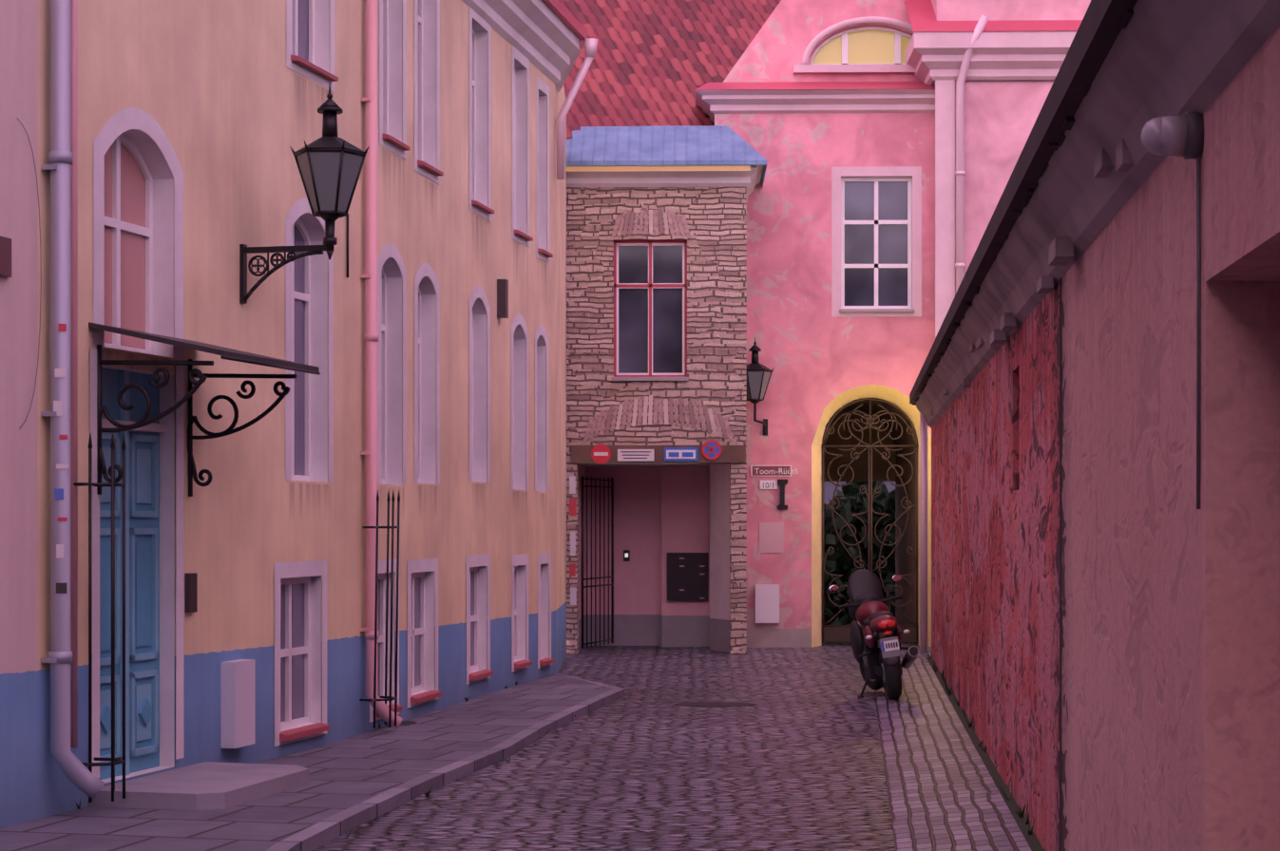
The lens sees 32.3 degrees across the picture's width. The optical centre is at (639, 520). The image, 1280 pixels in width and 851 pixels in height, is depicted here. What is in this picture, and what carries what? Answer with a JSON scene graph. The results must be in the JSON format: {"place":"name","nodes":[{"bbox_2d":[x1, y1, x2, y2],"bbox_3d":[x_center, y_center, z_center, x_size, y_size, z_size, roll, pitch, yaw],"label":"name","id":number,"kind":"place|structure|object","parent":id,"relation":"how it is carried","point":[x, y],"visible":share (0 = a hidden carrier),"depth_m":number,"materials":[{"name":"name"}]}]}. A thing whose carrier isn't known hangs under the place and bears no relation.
{"place":"outdoors","nodes":[
{"label":"outdoors","id":0,"kind":"place"},
{"bbox_2d":[0,0,566,829],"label":"building wall","id":1,"kind":"structure","parent":0,"point":[211,87],"depth_m":17.76,"materials":[{"name":"beige paint"}]},
{"bbox_2d":[73,433,126,802],"bbox_3d":[-3.594,0.643,14.766,0.275,2.443,0.640,0,0,14],"label":"metal railing","id":2,"kind":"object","parent":1,"relation":"attached to","point":[112,759],"depth_m":14.65,"materials":[{"name":"grey metal"}]},
{"bbox_2d":[90,348,183,783],"bbox_3d":[-3.606,0.322,15.659,0.132,2.970,1.425,0,0,14],"label":"front door","id":3,"kind":"structure","parent":1,"relation":"in","point":[150,599],"depth_m":15.91,"materials":[{"name":"blue wood"}]},
{"bbox_2d":[96,344,320,496],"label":"canopy brackets","id":4,"kind":"object","parent":1,"relation":"attached to","point":[193,373],"depth_m":15.05,"materials":[{"name":"black metal"}]},
{"bbox_2d":[88,322,319,371],"bbox_3d":[-3.050,-1.218,15.643,0.980,0.245,1.671,0,0,14],"label":"door canopy","id":5,"kind":"object","parent":4,"relation":"on","point":[204,348],"depth_m":14.95,"materials":[{"name":"black metal"}]},
{"bbox_2d":[93,0,554,746],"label":"windows","id":6,"kind":"structure","parent":1,"relation":"in","point":[137,236],"depth_m":21.08,"materials":[{"name":"white wood"}]},
{"bbox_2d":[359,489,400,728],"bbox_3d":[-2.344,0.794,20.058,0.275,2.142,0.750,0,0,10],"label":"pipe grille","id":7,"kind":"object","parent":1,"relation":"attached to","point":[390,698],"visible":0.94,"depth_m":19.98,"materials":[{"name":"grey metal"}]},
{"bbox_2d":[461,0,580,94],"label":"cornice","id":8,"kind":"structure","parent":1,"relation":"attached to","point":[540,35],"depth_m":26.23,"materials":[{"name":"white paint"}]},
{"bbox_2d":[541,0,587,50],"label":"roof gutter","id":9,"kind":"structure","parent":8,"relation":"attached to","point":[567,18],"depth_m":26.98,"materials":[{"name":"metal"}]},
{"bbox_2d":[17,117,41,428],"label":"facade cables","id":10,"kind":"object","parent":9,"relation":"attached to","point":[41,272],"visible":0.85,"depth_m":14.24,"materials":[{"name":"grey plastic"}]},
{"bbox_2d":[40,0,104,799],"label":"grey downpipe","id":11,"kind":"object","parent":9,"relation":"attached to","point":[79,775],"visible":1,"depth_m":14.35,"materials":[{"name":"grey metal"}]},
{"bbox_2d":[53,324,68,593],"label":"stickers","id":12,"kind":"object","parent":11,"relation":"attached to","point":[61,588],"visible":0.96,"depth_m":14.33,"materials":[{"name":"white paper"}]},
{"bbox_2d":[70,0,77,747],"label":"thin pink downpipe","id":13,"kind":"object","parent":9,"relation":"attached to","point":[74,372],"visible":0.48,"depth_m":14.63,"materials":[{"name":"pink metal"}]},
{"bbox_2d":[0,235,508,748],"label":"wall fixtures","id":14,"kind":"object","parent":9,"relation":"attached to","point":[238,703],"depth_m":16.98,"materials":[{"name":"white"}]},
{"bbox_2d":[239,83,369,304],"bbox_3d":[-2.592,-2.552,18.265,1.042,1.695,2.691,0,0,1],"label":"street lantern","id":15,"kind":"object","parent":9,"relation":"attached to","point":[330,162],"visible":1,"depth_m":17.13,"materials":[{"name":"grey metal"}]},
{"bbox_2d":[101,74,546,518],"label":"sill stain streaks","id":16,"kind":"object","parent":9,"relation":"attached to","point":[393,205],"visible":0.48,"depth_m":20.60,"materials":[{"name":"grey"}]},
{"bbox_2d":[360,0,402,728],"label":"drainpipe","id":17,"kind":"object","parent":9,"relation":"attached to","point":[370,277],"visible":0.92,"depth_m":20.02,"materials":[{"name":"pink metal"}]},
{"bbox_2d":[556,38,597,179],"bbox_3d":[-0.787,-5.194,27.968,0.539,1.741,0.192,0,0,17],"label":"downspout","id":18,"kind":"object","parent":9,"relation":"attached to","point":[590,46],"visible":1,"depth_m":27.93,"materials":[{"name":"pink"}]},
{"bbox_2d":[312,643,931,850],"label":"ground","id":19,"kind":"structure","parent":0,"point":[654,768],"depth_m":17.67,"materials":[{"name":"grey stone"}]},
{"bbox_2d":[0,673,611,850],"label":"sidewalk flagstones","id":20,"kind":"object","parent":19,"relation":"on","point":[349,773],"visible":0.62,"depth_m":16.10,"materials":[{"name":"grey stone"}]},
{"bbox_2d":[87,762,309,810],"bbox_3d":[-3.049,1.885,15.710,0.951,0.120,1.822,0,0,14],"label":"doorstep","id":21,"kind":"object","parent":20,"relation":"on","point":[205,786],"depth_m":15.29,"materials":[{"name":"concrete"}]},
{"bbox_2d":[266,673,624,850],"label":"kerb stones","id":22,"kind":"object","parent":19,"relation":"on","point":[315,836],"visible":0.92,"depth_m":16.63,"materials":[{"name":"grey stone"}]},
{"bbox_2d":[75,652,1034,839],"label":"weed tufts","id":23,"kind":"object","parent":19,"relation":"on","point":[1020,813],"visible":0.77,"depth_m":16.19,"materials":[{"name":"green plant"}]},
{"bbox_2d":[387,702,756,725],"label":"manhole covers","id":24,"kind":"object","parent":19,"relation":"on","point":[709,704],"visible":0.44,"depth_m":24.26,"materials":[{"name":"grey metal"}]},
{"bbox_2d":[578,463,729,652],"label":"passage wall","id":25,"kind":"structure","parent":19,"relation":"on","point":[661,511],"depth_m":35.69,"materials":[{"name":"pink paint"}]},
{"bbox_2d":[581,476,613,649],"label":"open iron gate","id":26,"kind":"structure","parent":25,"relation":"attached to","point":[612,559],"depth_m":34.52,"materials":[{"name":"black metal"}]},
{"bbox_2d":[623,550,707,600],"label":"mailboxes","id":27,"kind":"object","parent":25,"relation":"attached to","point":[687,576],"visible":0.98,"depth_m":35.28,"materials":[{"name":"black metal"}]},
{"bbox_2d":[566,187,746,655],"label":"stone wall","id":28,"kind":"structure","parent":19,"relation":"on","point":[716,218],"depth_m":33.28,"materials":[{"name":"beige stone"}]},
{"bbox_2d":[569,476,576,605],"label":"posters","id":29,"kind":"object","parent":28,"relation":"attached to","point":[572,512],"visible":0.72,"depth_m":33.31,"materials":[{"name":"white paper"}]},
{"bbox_2d":[583,208,733,441],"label":"stone arches","id":30,"kind":"structure","parent":28,"relation":"attached to","point":[663,403],"depth_m":33.28,"materials":[{"name":"beige stone"}]},
{"bbox_2d":[571,445,745,463],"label":"lintel","id":31,"kind":"structure","parent":28,"relation":"attached to","point":[582,454],"depth_m":33.26,"materials":[{"name":"brown wood"}]},
{"bbox_2d":[591,439,721,463],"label":"signs","id":32,"kind":"object","parent":31,"relation":"attached to","point":[711,449],"visible":0.94,"depth_m":33.23,"materials":[{"name":"metal"}]},
{"bbox_2d":[566,164,764,202],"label":"cornice","id":33,"kind":"structure","parent":28,"relation":"attached to","point":[750,181],"depth_m":33.23,"materials":[{"name":"white paint"}]},
{"bbox_2d":[565,165,750,171],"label":"fascia trim","id":34,"kind":"structure","parent":33,"relation":"attached to","point":[658,168],"depth_m":33.01,"materials":[{"name":"paint"}]},
{"bbox_2d":[565,125,766,187],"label":"roof","id":35,"kind":"structure","parent":33,"relation":"on","point":[668,145],"depth_m":33.36,"materials":[{"name":"blue metal"}]},
{"bbox_2d":[746,629,811,648],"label":"wall plinth","id":36,"kind":"structure","parent":19,"relation":"on","point":[778,638],"depth_m":35.23,"materials":[{"name":"paint"}]},
{"bbox_2d":[824,481,895,625],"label":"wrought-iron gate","id":37,"kind":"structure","parent":19,"relation":"on","point":[852,500],"depth_m":41.00,"materials":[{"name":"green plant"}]},
{"bbox_2d":[824,481,895,504],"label":"courtyard wall","id":38,"kind":"structure","parent":19,"relation":"on","point":[830,487],"depth_m":46.70,"materials":[{"name":"paint"}]},
{"bbox_2d":[811,384,931,648],"bbox_3d":[3.750,-0.075,37.432,1.927,4.600,4.450,0,0,1],"label":"arched door surround","id":39,"kind":"object","parent":19,"relation":"on","point":[905,563],"visible":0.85,"depth_m":36.83,"materials":[{"name":"yellow paint"}]},
{"bbox_2d":[821,398,918,643],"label":"wrought iron gate","id":40,"kind":"structure","parent":39,"relation":"in","point":[835,634],"depth_m":35.61,"materials":[{"name":"black metal"}]},
{"bbox_2d":[827,569,918,700],"bbox_3d":[2.636,1.304,25.303,0.936,1.453,2.114,0,0,1],"label":"motorcycle","id":41,"kind":"object","parent":19,"relation":"on","point":[877,656],"visible":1,"depth_m":25.10,"materials":[{"name":"black metal"}]},
{"bbox_2d":[873,657,1031,850],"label":"cobble strip","id":42,"kind":"object","parent":19,"relation":"on","point":[944,793],"visible":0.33,"depth_m":16.87,"materials":[{"name":"grey stone"}]},
{"bbox_2d":[931,25,1279,850],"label":"wall","id":43,"kind":"structure","parent":19,"relation":"on","point":[1066,421],"depth_m":8.57,"materials":[{"name":"pink"}]},
{"bbox_2d":[1059,278,1061,850],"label":"wall edge strip","id":44,"kind":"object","parent":43,"relation":"attached to","point":[1060,611],"depth_m":11.85,"materials":[{"name":"grey"}]},
{"bbox_2d":[916,0,1279,428],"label":"soffit","id":45,"kind":"structure","parent":43,"relation":"attached to","point":[1164,58],"depth_m":8.71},
{"bbox_2d":[919,412,927,653],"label":"drainpipe","id":46,"kind":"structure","parent":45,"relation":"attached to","point":[923,537],"depth_m":31.11,"materials":[{"name":"pink"}]},
{"bbox_2d":[909,0,1137,405],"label":"roof edge","id":47,"kind":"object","parent":45,"relation":"on","point":[1103,23],"depth_m":9.76,"materials":[{"name":"metal"}]},
{"bbox_2d":[1140,112,1203,509],"bbox_3d":[1.706,-0.672,7.099,0.195,1.273,0.153,0,0,1],"label":"lamp with conduit","id":48,"kind":"object","parent":43,"relation":"attached to","point":[1182,135],"visible":1,"depth_m":7.06,"materials":[{"name":"grey metal"}]},
{"bbox_2d":[611,239,688,381],"bbox_3d":[0.156,-3.163,33.342,1.161,2.130,0.240,0,0,1],"label":"window","id":49,"kind":"structure","parent":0,"point":[650,310],"depth_m":33.46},
{"bbox_2d":[714,113,935,629],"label":"wall","id":50,"kind":"structure","parent":0,"point":[816,355],"depth_m":35.23,"materials":[{"name":"pink paint"}]},
{"bbox_2d":[746,337,774,436],"bbox_3d":[1.813,-2.121,34.913,0.611,1.540,0.689,0,0,1],"label":"street lantern","id":51,"kind":"object","parent":50,"relation":"attached to","point":[758,376],"visible":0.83,"depth_m":34.72,"materials":[{"name":"grey metal"}]},
{"bbox_2d":[750,465,791,623],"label":"pink wall fixtures","id":52,"kind":"object","parent":50,"relation":"attached to","point":[767,596],"depth_m":35.22,"materials":[{"name":"white"}]},
{"bbox_2d":[754,468,796,474],"bbox_3d":[2.167,-0.783,35.220,0.689,0.093,0.002,0,0,1],"label":"sign text","id":53,"kind":"object","parent":52,"relation":"attached to","point":[792,470],"visible":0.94,"depth_m":35.22,"materials":[{"name":"white paint"}]},
{"bbox_2d":[695,89,935,123],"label":"cornice","id":54,"kind":"structure","parent":50,"relation":"attached to","point":[711,104],"depth_m":35.10,"materials":[{"name":"white paint"}]},
{"bbox_2d":[694,81,935,90],"bbox_3d":[2.783,-6.953,35.370,3.820,0.299,0.920,0,0,1],"label":"pink house metal strip","id":55,"kind":"object","parent":54,"relation":"on","point":[821,85],"visible":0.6,"depth_m":35.35,"materials":[{"name":"metal"}]},
{"bbox_2d":[723,0,930,90],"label":"gable wall","id":56,"kind":"structure","parent":50,"relation":"on","point":[790,30],"depth_m":35.84,"materials":[{"name":"pink paint"}]},
{"bbox_2d":[558,0,781,139],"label":"tiled roof","id":57,"kind":"structure","parent":56,"relation":"on","point":[656,62],"depth_m":36.96,"materials":[{"name":"tile"}]},
{"bbox_2d":[793,16,915,74],"bbox_3d":[3.753,-7.691,35.836,2.537,0.912,0.300,0,0,1],"label":"arched window","id":58,"kind":"structure","parent":56,"relation":"attached to","point":[870,49],"depth_m":35.92,"materials":[{"name":"yellow glass"}]},
{"bbox_2d":[831,166,921,316],"bbox_3d":[3.767,-4.436,35.236,1.428,2.387,0.200,0,0,1],"label":"window frame","id":59,"kind":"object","parent":50,"relation":"in","point":[876,240],"depth_m":35.32,"materials":[{"name":"white wood"}]},
{"bbox_2d":[926,657,1044,850],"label":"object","id":60,"kind":"structure","parent":0,"point":[1033,842],"depth_m":16.84,"materials":[{"name":"brown"}]},
{"bbox_2d":[930,0,1090,295],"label":"wing wall","id":61,"kind":"structure","parent":0,"point":[1001,116],"depth_m":34.86,"materials":[{"name":"pink paint"}]},
{"bbox_2d":[955,14,989,292],"bbox_3d":[5.173,-3.925,34.575,0.197,7.900,0.617,0,0,-43],"label":"drainpipe","id":62,"kind":"object","parent":61,"relation":"attached to","point":[960,175],"visible":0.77,"depth_m":34.70,"materials":[{"name":"white metal"}]},
{"bbox_2d":[904,31,1076,338],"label":"wing cornice","id":63,"kind":"structure","parent":61,"relation":"attached to","point":[930,57],"depth_m":34.75,"materials":[{"name":"paint"}]},
{"bbox_2d":[904,0,1082,31],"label":"wing roof","id":64,"kind":"structure","parent":63,"relation":"on","point":[922,15],"depth_m":34.72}
]}

